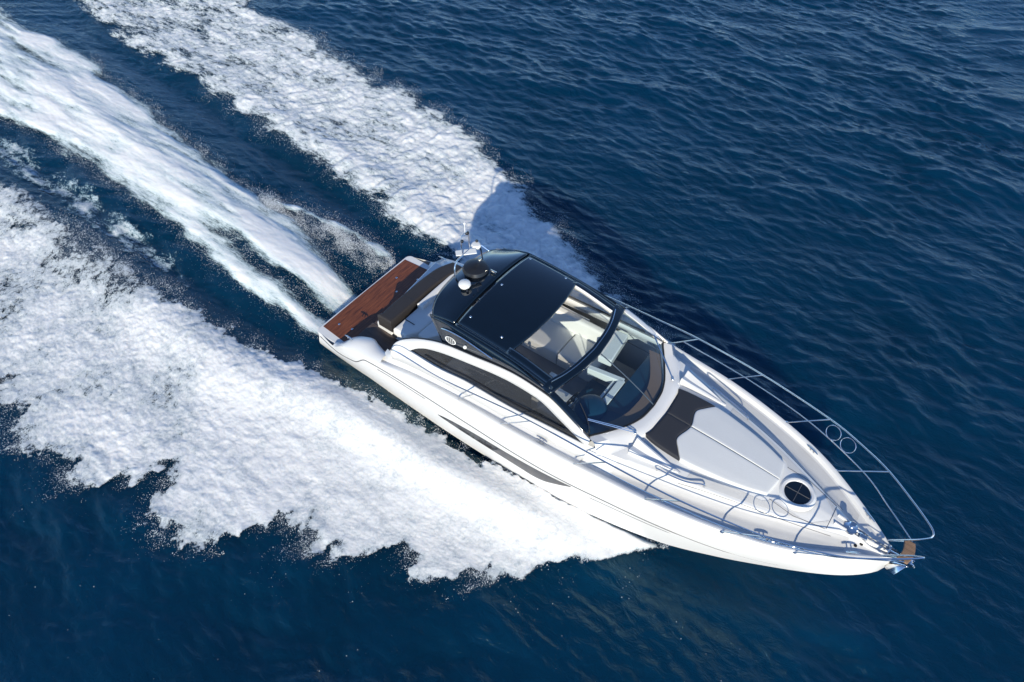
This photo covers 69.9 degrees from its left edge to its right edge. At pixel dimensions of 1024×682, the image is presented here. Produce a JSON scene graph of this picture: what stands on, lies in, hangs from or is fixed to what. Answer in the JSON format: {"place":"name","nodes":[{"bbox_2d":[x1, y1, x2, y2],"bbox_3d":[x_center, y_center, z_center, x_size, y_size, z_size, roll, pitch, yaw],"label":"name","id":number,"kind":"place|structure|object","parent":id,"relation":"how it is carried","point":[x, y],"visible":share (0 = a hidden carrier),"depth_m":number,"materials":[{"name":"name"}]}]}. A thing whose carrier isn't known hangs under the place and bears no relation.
{"place":"outdoors","nodes":[
{"label":"outdoors","id":0,"kind":"place"},
{"bbox_2d":[0,0,1023,681],"bbox_3d":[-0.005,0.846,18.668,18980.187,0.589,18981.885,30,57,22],"label":"sea","id":1,"kind":"structure","parent":0,"point":[816,204],"depth_m":20.32,"materials":[{"name":"liquid"}]},
{"bbox_2d":[0,138,188,286],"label":"wake foam","id":2,"kind":"object","parent":1,"relation":"on","point":[84,207],"visible":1,"depth_m":22.66,"materials":[{"name":"water foam"},{"name":"water"}]},
{"bbox_2d":[0,7,391,333],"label":"wake foam","id":3,"kind":"object","parent":1,"relation":"on","point":[144,157],"visible":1,"depth_m":23.54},
{"bbox_2d":[0,54,395,339],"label":"spray droplets","id":4,"kind":"object","parent":1,"relation":"on","point":[328,226],"visible":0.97,"depth_m":21.66},
{"bbox_2d":[0,184,663,582],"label":"wake foam","id":5,"kind":"object","parent":1,"relation":"on","point":[260,436],"visible":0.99,"depth_m":17.36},
{"bbox_2d":[0,208,676,655],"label":"spray droplets","id":6,"kind":"object","parent":1,"relation":"on","point":[170,408],"visible":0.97,"depth_m":17.57},
{"bbox_2d":[80,0,674,344],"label":"wake foam","id":7,"kind":"object","parent":1,"relation":"on","point":[481,197],"visible":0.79,"depth_m":25.06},
{"bbox_2d":[201,26,688,347],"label":"spray droplets","id":8,"kind":"object","parent":1,"relation":"on","point":[390,143],"visible":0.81,"depth_m":24.98},
{"bbox_2d":[318,222,934,574],"bbox_3d":[1.694,0.753,16.088,14.340,5.240,4.247,29,55,23],"label":"motor yacht","id":9,"kind":"object","parent":1,"relation":"on","point":[524,365],"visible":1,"depth_m":15.43,"materials":[{"name":"white plastic"}]}
]}

